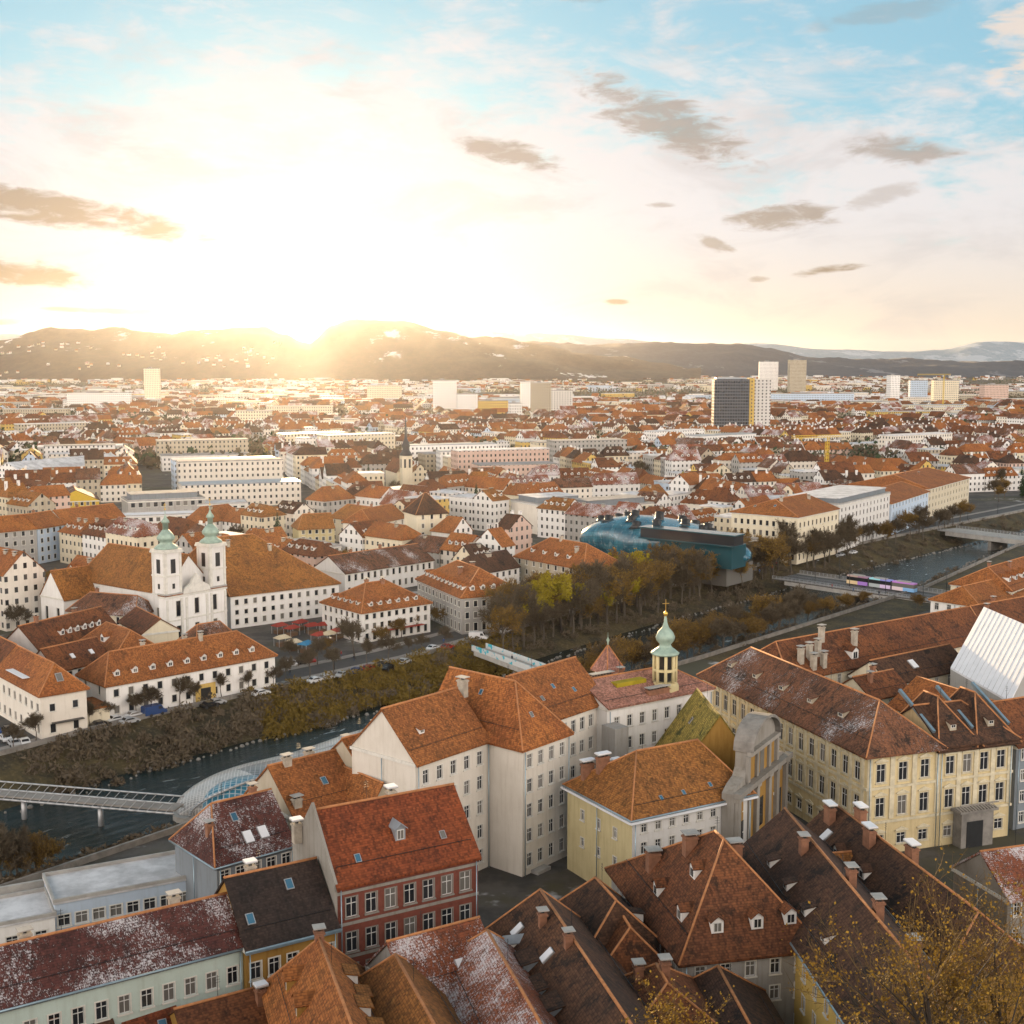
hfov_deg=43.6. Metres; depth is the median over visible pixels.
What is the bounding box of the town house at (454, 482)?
[438,473,470,490]
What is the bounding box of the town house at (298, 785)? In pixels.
[244,742,386,832]
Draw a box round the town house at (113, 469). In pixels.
[108,466,137,473]
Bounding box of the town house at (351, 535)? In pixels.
[338,520,376,551]
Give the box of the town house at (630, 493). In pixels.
[613,491,638,494]
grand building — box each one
[730,493,839,564]
[789,485,890,551]
[848,467,970,516]
[882,481,929,533]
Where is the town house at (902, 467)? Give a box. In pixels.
[897,463,914,471]
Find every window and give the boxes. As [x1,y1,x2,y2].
[5,935,18,942]
[22,1017,37,1023]
[34,929,47,935]
[45,605,48,618]
[47,1011,61,1023]
[49,703,56,712]
[50,723,57,733]
[57,913,72,928]
[71,1005,85,1023]
[72,699,78,708]
[73,720,79,729]
[74,909,89,925]
[92,906,106,921]
[94,999,110,1023]
[109,903,122,918]
[113,688,119,697]
[114,705,120,713]
[117,993,132,1016]
[126,899,139,914]
[128,686,134,694]
[128,703,134,710]
[140,987,155,1010]
[143,896,156,910]
[157,680,163,689]
[157,696,163,704]
[160,894,167,906]
[162,981,176,1004]
[171,678,177,686]
[172,694,177,702]
[176,600,180,616]
[176,625,181,637]
[179,891,185,901]
[184,975,198,998]
[185,691,191,700]
[194,597,200,613]
[199,673,204,681]
[205,970,219,993]
[212,670,217,679]
[213,593,217,609]
[219,868,230,884]
[225,668,231,676]
[226,683,231,692]
[226,964,240,987]
[235,618,239,625]
[235,864,244,873]
[238,665,243,673]
[239,681,244,689]
[244,617,248,623]
[249,960,263,982]
[251,663,256,671]
[252,678,257,686]
[253,616,257,622]
[254,859,261,868]
[262,606,266,611]
[262,615,266,621]
[264,661,269,669]
[264,676,269,684]
[266,855,276,866]
[268,955,280,977]
[271,614,275,620]
[281,851,291,863]
[286,950,298,962]
[314,589,318,595]
[344,895,359,919]
[345,929,359,954]
[364,890,378,915]
[365,925,379,949]
[384,886,398,910]
[384,920,397,943]
[387,610,391,616]
[403,882,417,906]
[404,915,416,934]
[409,627,413,633]
[422,768,430,785]
[422,877,435,901]
[423,623,427,631]
[423,911,434,929]
[436,763,443,780]
[440,873,454,897]
[441,907,453,924]
[450,758,457,776]
[459,869,472,893]
[459,902,471,920]
[463,754,470,771]
[463,779,470,796]
[464,804,470,819]
[465,601,469,607]
[465,612,469,618]
[465,623,469,631]
[473,600,477,606]
[473,611,477,618]
[473,622,478,630]
[476,750,483,766]
[476,774,483,791]
[476,799,483,815]
[476,823,483,840]
[478,848,483,864]
[526,752,533,769]
[526,777,533,794]
[526,802,533,818]
[526,826,533,843]
[526,851,533,868]
[537,748,544,765]
[537,773,544,789]
[537,797,544,814]
[537,821,544,838]
[537,846,544,862]
[548,744,555,761]
[548,769,555,785]
[548,793,554,809]
[548,817,554,833]
[548,841,554,858]
[558,812,565,829]
[558,836,565,853]
[559,741,565,757]
[559,765,565,781]
[559,789,565,805]
[570,742,576,757]
[570,764,575,779]
[571,719,576,733]
[579,716,585,731]
[579,738,585,753]
[579,808,584,822]
[579,836,584,848]
[588,713,594,727]
[588,735,593,750]
[595,817,600,831]
[595,846,600,858]
[611,826,617,840]
[612,855,616,863]
[614,716,619,722]
[627,713,633,726]
[628,735,633,748]
[639,711,645,724]
[639,732,645,746]
[640,822,648,834]
[640,841,647,854]
[651,708,658,721]
[651,730,657,743]
[654,819,662,831]
[655,837,661,847]
[664,706,670,719]
[668,816,676,828]
[669,834,675,844]
[676,703,681,715]
[682,813,690,824]
[694,965,706,975]
[696,810,704,821]
[696,828,702,835]
[710,807,716,818]
[710,825,716,830]
[714,686,719,708]
[720,962,731,970]
[722,690,727,712]
[729,723,735,734]
[730,695,736,717]
[739,699,745,720]
[744,960,757,978]
[748,703,754,712]
[769,957,781,975]
[769,984,781,1001]
[779,717,783,741]
[786,722,793,746]
[788,757,792,778]
[788,787,792,804]
[794,793,802,810]
[795,758,803,783]
[796,727,803,752]
[799,992,804,1015]
[801,964,805,984]
[805,799,813,817]
[806,764,813,790]
[807,733,814,757]
[811,981,816,1001]
[812,1009,815,1023]
[816,805,822,813]
[817,738,825,763]
[817,770,824,796]
[822,998,828,1020]
[828,776,836,802]
[829,743,837,769]
[837,673,841,682]
[839,782,847,809]
[840,749,848,775]
[851,788,859,813]
[852,755,860,782]
[874,792,887,818]
[875,758,888,784]
[876,829,884,838]
[895,826,907,844]
[896,789,909,815]
[897,756,910,781]
[917,823,929,841]
[918,786,930,812]
[919,753,932,778]
[933,602,938,610]
[942,820,952,837]
[943,783,955,809]
[944,752,957,775]
[961,750,974,773]
[961,781,973,805]
[978,748,991,771]
[978,778,989,802]
[993,812,1004,830]
[994,776,1006,801]
[995,746,1008,769]
[1012,927,1019,942]
[1013,902,1021,917]
[1017,810,1023,823]
[1018,790,1023,802]
[1019,769,1023,781]
[1020,749,1023,760]
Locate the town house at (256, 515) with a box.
[239,502,286,532]
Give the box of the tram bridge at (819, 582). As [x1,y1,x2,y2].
[772,570,948,605]
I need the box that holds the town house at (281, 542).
[264,536,293,548]
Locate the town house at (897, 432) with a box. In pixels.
[890,431,909,433]
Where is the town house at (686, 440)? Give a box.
[674,437,704,443]
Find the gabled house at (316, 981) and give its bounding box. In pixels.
[262,923,384,1023]
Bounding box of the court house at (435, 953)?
[364,911,484,994]
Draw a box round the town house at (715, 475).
[698,473,726,480]
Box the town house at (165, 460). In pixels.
[159,452,250,470]
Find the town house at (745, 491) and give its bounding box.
[735,485,781,498]
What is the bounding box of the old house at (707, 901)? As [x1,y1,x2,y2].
[604,816,801,1023]
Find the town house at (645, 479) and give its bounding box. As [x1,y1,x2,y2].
[639,474,666,488]
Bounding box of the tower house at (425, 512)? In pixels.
[402,492,448,534]
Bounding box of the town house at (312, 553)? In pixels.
[282,536,341,566]
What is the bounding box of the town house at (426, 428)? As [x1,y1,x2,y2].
[418,424,435,432]
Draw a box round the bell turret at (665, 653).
[651,599,678,692]
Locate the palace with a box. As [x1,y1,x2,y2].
[696,646,1022,850]
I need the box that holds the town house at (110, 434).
[100,430,122,440]
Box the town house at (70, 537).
[57,518,94,563]
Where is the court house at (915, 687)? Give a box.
[887,675,994,712]
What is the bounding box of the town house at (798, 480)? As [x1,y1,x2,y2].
[792,479,812,482]
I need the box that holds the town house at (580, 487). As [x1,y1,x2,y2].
[550,477,592,497]
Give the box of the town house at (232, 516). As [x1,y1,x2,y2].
[221,507,245,530]
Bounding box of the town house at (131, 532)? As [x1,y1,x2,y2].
[104,516,161,548]
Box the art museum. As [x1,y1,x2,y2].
[580,510,752,586]
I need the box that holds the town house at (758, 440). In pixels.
[753,436,785,443]
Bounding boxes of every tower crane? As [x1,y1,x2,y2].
[794,434,841,461]
[920,374,950,402]
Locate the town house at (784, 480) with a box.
[776,477,798,482]
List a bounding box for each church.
[39,498,226,637]
[385,415,412,486]
[655,683,792,843]
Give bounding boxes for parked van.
[141,703,167,716]
[469,631,488,639]
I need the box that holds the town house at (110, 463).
[104,455,137,477]
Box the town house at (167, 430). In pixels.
[154,426,184,438]
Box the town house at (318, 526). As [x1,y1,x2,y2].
[291,512,334,542]
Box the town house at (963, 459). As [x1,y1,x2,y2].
[951,454,978,463]
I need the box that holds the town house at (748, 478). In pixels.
[723,472,755,484]
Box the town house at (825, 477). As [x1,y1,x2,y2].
[812,470,848,484]
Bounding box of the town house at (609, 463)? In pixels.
[591,457,621,471]
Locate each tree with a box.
[0,819,33,879]
[0,851,36,878]
[1,722,27,746]
[2,603,32,626]
[3,830,54,870]
[4,823,38,872]
[18,711,44,740]
[42,834,70,865]
[44,568,55,577]
[87,699,98,723]
[98,701,115,713]
[126,692,143,710]
[140,685,162,703]
[173,676,195,705]
[187,680,201,702]
[215,672,229,696]
[226,525,243,532]
[240,670,253,686]
[265,666,283,683]
[276,655,295,678]
[279,639,300,656]
[294,648,316,676]
[309,637,326,664]
[318,638,335,654]
[323,646,341,671]
[336,616,366,658]
[360,637,376,663]
[371,625,389,647]
[375,634,402,659]
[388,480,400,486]
[389,617,407,637]
[403,636,413,653]
[413,633,430,651]
[430,606,447,627]
[437,625,453,643]
[477,590,522,638]
[480,577,533,633]
[485,605,527,648]
[497,604,535,646]
[507,610,524,651]
[508,580,545,640]
[509,588,548,617]
[516,575,533,625]
[521,570,572,629]
[521,589,537,637]
[525,570,575,626]
[527,599,553,644]
[530,601,561,639]
[540,590,560,631]
[541,600,571,636]
[559,582,590,632]
[559,582,597,635]
[563,577,603,629]
[565,563,595,609]
[568,561,618,614]
[569,578,578,626]
[572,558,610,616]
[573,577,588,623]
[575,593,605,623]
[576,652,596,675]
[585,641,627,664]
[589,572,630,624]
[592,633,627,658]
[596,588,615,623]
[599,571,635,622]
[599,636,645,665]
[608,546,640,597]
[608,548,652,595]
[609,552,644,610]
[613,633,641,663]
[617,568,643,615]
[621,572,642,612]
[621,970,735,1023]
[624,638,654,670]
[626,560,660,612]
[630,559,670,605]
[633,460,649,469]
[633,559,662,606]
[634,639,654,667]
[635,575,655,614]
[641,550,661,562]
[643,540,690,564]
[644,632,687,658]
[650,558,676,612]
[653,544,678,590]
[654,637,681,650]
[655,548,689,598]
[655,557,665,597]
[657,617,700,651]
[659,578,674,609]
[667,566,702,603]
[674,616,703,658]
[680,544,704,558]
[681,549,713,597]
[681,623,710,656]
[683,548,719,593]
[686,560,714,600]
[694,617,720,653]
[698,616,720,644]
[699,571,715,586]
[703,568,719,591]
[706,609,737,646]
[708,617,743,647]
[717,600,745,640]
[721,527,752,542]
[723,621,747,643]
[725,612,750,644]
[726,557,755,588]
[736,564,749,584]
[738,616,764,640]
[739,610,755,635]
[743,539,758,556]
[743,541,753,583]
[746,591,782,634]
[748,617,769,636]
[751,541,766,576]
[752,546,777,579]
[753,605,782,633]
[754,533,792,582]
[754,534,773,572]
[754,611,777,633]
[764,601,795,630]
[768,557,779,580]
[773,519,805,566]
[773,591,799,627]
[774,531,798,570]
[778,534,810,574]
[781,837,1023,1023]
[782,854,1023,1023]
[784,583,817,624]
[786,599,804,627]
[801,534,826,567]
[802,534,824,563]
[802,601,823,618]
[803,592,822,621]
[805,526,836,566]
[809,530,841,568]
[816,596,840,616]
[827,530,846,562]
[834,523,854,556]
[835,592,855,610]
[841,517,858,555]
[841,524,860,557]
[846,514,860,535]
[846,594,856,607]
[854,528,862,549]
[857,523,872,545]
[857,591,872,602]
[866,522,879,542]
[874,519,895,546]
[880,849,1023,1023]
[885,911,1023,1023]
[888,517,907,543]
[896,510,918,536]
[908,512,935,539]
[910,593,926,610]
[911,504,930,532]
[932,508,952,532]
[939,509,952,527]
[946,504,962,523]
[953,499,975,521]
[985,478,1004,497]
[993,485,1007,501]
[995,467,1007,479]
[998,477,1011,497]
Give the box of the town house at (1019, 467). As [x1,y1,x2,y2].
[1012,466,1023,472]
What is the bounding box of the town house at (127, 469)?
[119,464,139,474]
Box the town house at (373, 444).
[367,439,387,451]
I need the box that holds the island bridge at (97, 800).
[0,781,184,826]
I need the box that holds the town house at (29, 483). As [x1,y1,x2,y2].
[24,480,51,488]
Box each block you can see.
[67,391,131,405]
[121,489,204,511]
[122,507,246,523]
[143,367,160,398]
[197,499,247,507]
[236,408,271,420]
[292,538,341,550]
[314,543,434,592]
[323,416,357,423]
[367,384,401,397]
[415,560,508,633]
[432,378,456,410]
[456,392,477,409]
[478,398,507,409]
[508,401,521,414]
[511,492,577,534]
[513,534,622,604]
[520,380,530,408]
[530,381,550,411]
[551,388,572,409]
[571,494,653,508]
[758,361,778,390]
[787,359,806,391]
[886,374,899,398]
[908,379,927,396]
[931,379,959,402]
[979,383,1008,398]
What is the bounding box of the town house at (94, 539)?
[80,518,114,557]
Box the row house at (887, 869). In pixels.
[806,799,1023,1023]
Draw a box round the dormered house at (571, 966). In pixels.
[485,888,658,1023]
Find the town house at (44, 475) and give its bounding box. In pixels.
[4,469,51,482]
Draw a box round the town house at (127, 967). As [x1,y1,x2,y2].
[0,888,243,1023]
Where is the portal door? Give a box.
[966,820,982,847]
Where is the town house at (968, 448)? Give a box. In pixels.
[958,443,993,454]
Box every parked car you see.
[0,733,11,742]
[6,738,20,746]
[19,737,30,743]
[89,719,111,726]
[107,714,125,720]
[118,716,140,723]
[123,710,141,715]
[199,700,219,708]
[210,697,226,706]
[251,688,270,695]
[277,681,295,686]
[307,676,322,683]
[318,673,334,678]
[335,670,349,676]
[350,667,362,673]
[363,664,374,670]
[377,661,389,666]
[381,663,395,670]
[398,658,411,664]
[426,644,439,649]
[441,643,454,649]
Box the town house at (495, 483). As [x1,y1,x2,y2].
[464,475,513,493]
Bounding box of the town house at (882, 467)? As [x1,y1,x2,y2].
[869,458,900,477]
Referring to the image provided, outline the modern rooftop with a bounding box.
[950,607,1023,699]
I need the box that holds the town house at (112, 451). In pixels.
[101,449,133,454]
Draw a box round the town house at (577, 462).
[572,452,596,467]
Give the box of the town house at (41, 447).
[37,443,121,458]
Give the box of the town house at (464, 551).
[451,542,491,561]
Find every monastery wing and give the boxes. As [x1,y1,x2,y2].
[6,606,116,652]
[36,636,107,678]
[65,586,153,625]
[75,620,277,714]
[79,621,153,650]
[117,606,180,642]
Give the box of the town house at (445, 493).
[429,489,466,496]
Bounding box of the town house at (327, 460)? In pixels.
[300,456,343,483]
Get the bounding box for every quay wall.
[0,509,1023,755]
[0,542,1023,885]
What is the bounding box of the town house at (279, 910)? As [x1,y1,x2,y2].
[214,851,341,988]
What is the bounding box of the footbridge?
[471,643,544,671]
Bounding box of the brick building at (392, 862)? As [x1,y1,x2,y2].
[289,781,481,966]
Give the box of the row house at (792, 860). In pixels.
[743,807,985,1023]
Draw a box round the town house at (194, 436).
[190,434,214,438]
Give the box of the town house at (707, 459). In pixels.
[701,455,714,463]
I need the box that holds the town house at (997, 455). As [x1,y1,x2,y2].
[985,450,1012,459]
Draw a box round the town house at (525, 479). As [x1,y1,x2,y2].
[508,474,549,483]
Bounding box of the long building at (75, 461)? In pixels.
[0,453,116,477]
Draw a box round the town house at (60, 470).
[43,466,84,478]
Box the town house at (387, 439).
[317,432,395,448]
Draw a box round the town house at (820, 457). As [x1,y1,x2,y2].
[815,454,837,461]
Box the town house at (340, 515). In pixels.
[332,501,369,541]
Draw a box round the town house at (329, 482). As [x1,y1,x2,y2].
[326,478,334,485]
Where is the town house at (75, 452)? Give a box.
[69,448,98,456]
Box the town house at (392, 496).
[379,489,416,504]
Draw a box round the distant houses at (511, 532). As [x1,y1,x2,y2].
[0,375,1023,558]
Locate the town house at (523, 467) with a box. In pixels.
[472,461,556,474]
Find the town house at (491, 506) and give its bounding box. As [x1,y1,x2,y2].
[473,487,509,530]
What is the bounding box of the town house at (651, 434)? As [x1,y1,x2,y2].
[644,428,704,439]
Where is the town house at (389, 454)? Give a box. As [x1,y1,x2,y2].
[375,450,401,459]
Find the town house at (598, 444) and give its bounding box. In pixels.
[546,438,626,461]
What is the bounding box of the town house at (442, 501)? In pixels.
[404,495,449,514]
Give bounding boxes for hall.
[0,850,185,943]
[67,485,99,507]
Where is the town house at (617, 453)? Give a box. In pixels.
[600,446,629,462]
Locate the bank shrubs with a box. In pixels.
[0,514,1021,883]
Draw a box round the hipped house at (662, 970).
[624,944,718,1023]
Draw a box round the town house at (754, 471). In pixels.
[743,470,776,478]
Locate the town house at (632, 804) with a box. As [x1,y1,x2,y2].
[561,734,757,886]
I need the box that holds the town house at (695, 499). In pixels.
[680,489,711,509]
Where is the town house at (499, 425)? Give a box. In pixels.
[487,422,513,430]
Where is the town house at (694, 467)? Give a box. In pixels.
[689,463,710,470]
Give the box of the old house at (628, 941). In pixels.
[606,892,673,972]
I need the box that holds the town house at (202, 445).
[155,438,248,467]
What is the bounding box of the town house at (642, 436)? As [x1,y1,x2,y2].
[622,433,648,439]
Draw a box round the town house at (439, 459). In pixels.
[436,450,450,470]
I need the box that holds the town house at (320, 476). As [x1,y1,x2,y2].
[318,467,323,487]
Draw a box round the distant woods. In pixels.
[0,375,1023,469]
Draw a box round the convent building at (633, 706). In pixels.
[588,661,715,756]
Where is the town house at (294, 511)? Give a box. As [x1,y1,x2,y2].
[277,500,314,538]
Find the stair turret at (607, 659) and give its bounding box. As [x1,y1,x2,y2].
[590,638,624,673]
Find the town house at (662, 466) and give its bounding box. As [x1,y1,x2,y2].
[660,457,665,476]
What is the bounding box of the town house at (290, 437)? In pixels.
[276,431,345,441]
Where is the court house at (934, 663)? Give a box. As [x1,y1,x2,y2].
[847,643,957,685]
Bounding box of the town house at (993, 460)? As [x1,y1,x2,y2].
[982,458,996,462]
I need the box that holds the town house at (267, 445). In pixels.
[264,441,273,455]
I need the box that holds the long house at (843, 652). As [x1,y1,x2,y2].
[760,606,977,682]
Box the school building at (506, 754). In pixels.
[348,655,598,876]
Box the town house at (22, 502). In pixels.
[6,490,55,514]
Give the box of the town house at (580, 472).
[558,467,588,477]
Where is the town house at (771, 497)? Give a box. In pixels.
[767,494,789,499]
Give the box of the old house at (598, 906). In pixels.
[558,866,664,952]
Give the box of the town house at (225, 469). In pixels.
[176,457,282,488]
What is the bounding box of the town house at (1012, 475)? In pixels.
[981,466,1018,491]
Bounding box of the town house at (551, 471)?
[527,465,560,480]
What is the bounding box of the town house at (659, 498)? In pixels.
[637,491,671,507]
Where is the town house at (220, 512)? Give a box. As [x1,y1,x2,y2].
[187,504,231,530]
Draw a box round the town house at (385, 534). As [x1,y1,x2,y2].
[363,521,420,549]
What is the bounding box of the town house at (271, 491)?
[178,478,300,505]
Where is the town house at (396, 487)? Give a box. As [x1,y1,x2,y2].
[391,485,420,489]
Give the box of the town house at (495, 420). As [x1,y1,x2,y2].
[486,418,502,422]
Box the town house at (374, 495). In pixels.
[353,485,391,506]
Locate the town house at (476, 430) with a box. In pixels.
[470,426,490,436]
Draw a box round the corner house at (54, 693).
[0,636,109,738]
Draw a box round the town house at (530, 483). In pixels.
[522,481,542,492]
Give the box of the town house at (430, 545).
[404,534,447,568]
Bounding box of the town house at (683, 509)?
[666,504,696,521]
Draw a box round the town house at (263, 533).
[247,526,287,538]
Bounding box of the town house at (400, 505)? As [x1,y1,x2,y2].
[393,498,416,513]
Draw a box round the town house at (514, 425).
[503,421,521,430]
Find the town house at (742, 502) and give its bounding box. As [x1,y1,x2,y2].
[732,495,769,509]
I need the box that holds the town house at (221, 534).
[192,533,228,549]
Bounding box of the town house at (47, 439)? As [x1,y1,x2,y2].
[31,436,56,445]
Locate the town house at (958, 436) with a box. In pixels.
[952,434,976,439]
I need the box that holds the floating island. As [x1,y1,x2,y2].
[173,729,362,822]
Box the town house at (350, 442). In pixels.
[330,440,353,445]
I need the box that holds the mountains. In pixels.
[0,329,1023,361]
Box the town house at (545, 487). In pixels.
[521,481,563,493]
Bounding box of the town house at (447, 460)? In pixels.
[442,455,450,467]
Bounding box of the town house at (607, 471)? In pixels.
[604,470,619,472]
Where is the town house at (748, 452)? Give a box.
[734,452,759,455]
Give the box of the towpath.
[704,547,1023,661]
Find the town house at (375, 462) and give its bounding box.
[358,454,389,481]
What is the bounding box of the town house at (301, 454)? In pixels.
[292,446,327,480]
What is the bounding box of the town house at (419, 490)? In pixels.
[399,484,439,494]
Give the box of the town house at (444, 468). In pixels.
[439,466,455,470]
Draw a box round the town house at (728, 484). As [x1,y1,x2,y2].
[717,480,747,492]
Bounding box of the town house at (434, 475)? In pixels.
[424,470,464,480]
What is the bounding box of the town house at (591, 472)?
[584,467,605,477]
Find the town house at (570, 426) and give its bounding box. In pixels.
[562,425,581,431]
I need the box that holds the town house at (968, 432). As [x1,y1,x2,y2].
[948,430,974,434]
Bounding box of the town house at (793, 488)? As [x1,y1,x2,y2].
[783,481,807,494]
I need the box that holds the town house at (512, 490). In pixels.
[502,482,526,513]
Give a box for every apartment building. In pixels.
[0,513,37,562]
[23,509,64,563]
[52,503,125,526]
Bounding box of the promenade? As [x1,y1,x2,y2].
[0,509,1022,749]
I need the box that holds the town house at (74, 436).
[64,433,79,439]
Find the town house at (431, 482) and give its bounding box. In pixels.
[417,478,446,489]
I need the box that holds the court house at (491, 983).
[446,929,557,1023]
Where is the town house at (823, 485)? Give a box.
[821,484,847,487]
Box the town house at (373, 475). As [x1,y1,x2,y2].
[358,471,383,485]
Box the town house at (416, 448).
[401,442,496,460]
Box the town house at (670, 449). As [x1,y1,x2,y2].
[666,444,700,453]
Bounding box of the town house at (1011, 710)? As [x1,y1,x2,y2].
[986,688,1023,829]
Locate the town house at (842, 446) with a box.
[819,442,852,456]
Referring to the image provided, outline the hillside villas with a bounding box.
[0,341,280,375]
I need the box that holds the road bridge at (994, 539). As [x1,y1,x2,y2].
[937,525,1023,550]
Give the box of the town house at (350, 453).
[327,449,361,461]
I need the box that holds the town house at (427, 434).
[418,432,437,436]
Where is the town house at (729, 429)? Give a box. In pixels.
[719,425,744,432]
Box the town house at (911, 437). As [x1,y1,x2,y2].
[878,432,952,448]
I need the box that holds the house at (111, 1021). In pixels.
[49,1017,114,1023]
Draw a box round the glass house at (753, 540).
[747,536,758,570]
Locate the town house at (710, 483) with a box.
[699,477,725,489]
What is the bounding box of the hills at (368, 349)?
[0,319,700,381]
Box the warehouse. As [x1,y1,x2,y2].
[771,392,853,400]
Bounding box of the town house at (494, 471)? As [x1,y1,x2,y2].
[487,466,509,476]
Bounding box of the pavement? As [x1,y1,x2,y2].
[2,503,1023,732]
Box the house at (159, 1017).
[121,1005,176,1023]
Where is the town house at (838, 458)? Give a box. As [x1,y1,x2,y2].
[829,455,850,461]
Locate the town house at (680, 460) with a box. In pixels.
[664,449,701,476]
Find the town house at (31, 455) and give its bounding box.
[21,450,40,460]
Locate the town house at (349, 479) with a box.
[340,470,367,489]
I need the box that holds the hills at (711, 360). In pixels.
[523,341,1023,378]
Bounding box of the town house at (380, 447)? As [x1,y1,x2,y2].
[374,445,385,453]
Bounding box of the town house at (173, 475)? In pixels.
[170,456,272,489]
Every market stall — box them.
[271,622,287,634]
[273,634,291,646]
[283,624,299,636]
[284,638,302,650]
[291,619,308,630]
[298,640,311,652]
[304,622,318,633]
[311,631,323,641]
[316,621,326,631]
[320,630,336,640]
[331,627,343,639]
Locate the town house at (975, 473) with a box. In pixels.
[945,463,985,491]
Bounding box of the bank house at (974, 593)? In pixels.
[928,577,1023,612]
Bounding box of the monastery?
[189,533,340,628]
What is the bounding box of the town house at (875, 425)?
[867,422,889,428]
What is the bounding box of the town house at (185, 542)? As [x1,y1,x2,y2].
[174,531,204,553]
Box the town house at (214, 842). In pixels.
[168,781,292,900]
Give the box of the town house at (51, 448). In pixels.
[43,443,115,458]
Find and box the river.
[0,529,1023,876]
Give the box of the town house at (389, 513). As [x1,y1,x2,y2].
[341,503,403,528]
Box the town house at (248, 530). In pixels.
[244,527,261,533]
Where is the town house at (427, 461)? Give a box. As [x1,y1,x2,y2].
[417,451,435,470]
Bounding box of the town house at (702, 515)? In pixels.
[691,507,718,527]
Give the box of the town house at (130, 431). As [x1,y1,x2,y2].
[111,427,141,437]
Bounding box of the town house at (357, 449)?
[351,446,366,452]
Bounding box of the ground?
[0,379,1023,927]
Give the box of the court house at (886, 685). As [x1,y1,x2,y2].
[842,662,906,703]
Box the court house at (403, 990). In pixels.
[358,953,461,1023]
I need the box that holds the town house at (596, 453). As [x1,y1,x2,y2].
[579,448,604,457]
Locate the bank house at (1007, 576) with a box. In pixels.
[948,551,1023,594]
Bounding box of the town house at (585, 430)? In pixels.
[567,427,596,437]
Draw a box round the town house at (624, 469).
[617,467,631,471]
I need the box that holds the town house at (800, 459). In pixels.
[784,450,818,468]
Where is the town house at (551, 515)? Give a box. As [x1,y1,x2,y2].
[536,496,576,538]
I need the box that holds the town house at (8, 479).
[0,477,12,489]
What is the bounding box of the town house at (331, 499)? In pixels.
[305,485,355,513]
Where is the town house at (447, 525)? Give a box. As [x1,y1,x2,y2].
[430,514,473,536]
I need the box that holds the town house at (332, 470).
[323,463,353,485]
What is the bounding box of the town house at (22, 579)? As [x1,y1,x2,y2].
[0,547,45,631]
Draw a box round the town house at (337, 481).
[333,472,347,485]
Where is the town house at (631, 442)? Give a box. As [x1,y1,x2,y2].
[621,437,645,448]
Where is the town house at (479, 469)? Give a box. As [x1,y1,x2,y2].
[471,467,501,471]
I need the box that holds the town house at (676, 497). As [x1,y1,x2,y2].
[666,491,688,505]
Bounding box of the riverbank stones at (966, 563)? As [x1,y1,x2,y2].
[179,551,998,823]
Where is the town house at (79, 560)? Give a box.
[67,555,93,567]
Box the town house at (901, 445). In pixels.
[889,439,911,457]
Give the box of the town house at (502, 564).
[461,549,520,582]
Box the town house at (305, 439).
[295,437,316,445]
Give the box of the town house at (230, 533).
[219,531,243,534]
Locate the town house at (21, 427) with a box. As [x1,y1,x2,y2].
[14,422,88,432]
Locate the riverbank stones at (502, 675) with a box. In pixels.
[4,531,1023,812]
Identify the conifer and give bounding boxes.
[274,512,279,526]
[1018,467,1023,489]
[1019,480,1023,496]
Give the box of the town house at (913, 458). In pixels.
[901,452,938,469]
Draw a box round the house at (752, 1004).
[693,963,784,1023]
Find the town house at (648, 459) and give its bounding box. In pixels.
[642,453,660,474]
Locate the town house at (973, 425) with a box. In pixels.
[960,423,976,427]
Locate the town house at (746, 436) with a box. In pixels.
[686,432,756,441]
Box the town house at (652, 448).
[643,447,656,450]
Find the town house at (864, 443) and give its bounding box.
[849,441,877,448]
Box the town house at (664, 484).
[654,480,670,490]
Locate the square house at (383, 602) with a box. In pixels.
[319,577,432,642]
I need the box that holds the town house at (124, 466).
[118,463,139,473]
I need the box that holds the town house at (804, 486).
[773,482,821,494]
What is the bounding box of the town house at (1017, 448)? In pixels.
[1006,443,1023,460]
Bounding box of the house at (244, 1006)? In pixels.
[167,976,268,1023]
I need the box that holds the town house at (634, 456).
[626,451,655,467]
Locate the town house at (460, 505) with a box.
[448,493,476,528]
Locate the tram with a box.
[846,574,916,592]
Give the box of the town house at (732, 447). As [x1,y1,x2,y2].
[721,443,746,452]
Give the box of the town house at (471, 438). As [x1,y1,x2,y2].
[467,436,480,442]
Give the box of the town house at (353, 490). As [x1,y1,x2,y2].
[347,486,365,496]
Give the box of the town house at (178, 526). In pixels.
[157,516,196,543]
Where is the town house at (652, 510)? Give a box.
[639,505,678,518]
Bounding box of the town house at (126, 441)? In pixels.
[121,437,135,447]
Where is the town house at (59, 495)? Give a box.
[28,484,70,508]
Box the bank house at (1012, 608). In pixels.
[968,595,1023,623]
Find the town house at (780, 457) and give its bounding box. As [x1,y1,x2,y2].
[760,454,786,462]
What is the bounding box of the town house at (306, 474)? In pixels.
[303,462,312,486]
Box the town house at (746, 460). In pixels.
[731,453,762,472]
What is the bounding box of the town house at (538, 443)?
[530,440,545,446]
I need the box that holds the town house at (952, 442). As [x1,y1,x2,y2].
[944,440,961,445]
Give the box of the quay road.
[0,505,1023,746]
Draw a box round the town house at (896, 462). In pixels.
[879,457,908,466]
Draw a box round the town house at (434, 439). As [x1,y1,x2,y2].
[420,436,452,443]
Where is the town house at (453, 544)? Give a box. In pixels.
[439,532,478,566]
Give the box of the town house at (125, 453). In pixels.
[120,450,137,462]
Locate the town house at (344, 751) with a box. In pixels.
[330,719,371,767]
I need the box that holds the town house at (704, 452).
[689,446,715,460]
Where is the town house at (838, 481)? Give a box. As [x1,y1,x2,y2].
[827,479,853,484]
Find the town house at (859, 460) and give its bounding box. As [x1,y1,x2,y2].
[848,455,873,464]
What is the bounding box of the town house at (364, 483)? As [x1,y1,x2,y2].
[346,481,382,490]
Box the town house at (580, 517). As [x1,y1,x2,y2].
[564,502,614,541]
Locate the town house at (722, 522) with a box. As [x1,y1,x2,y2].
[714,513,731,531]

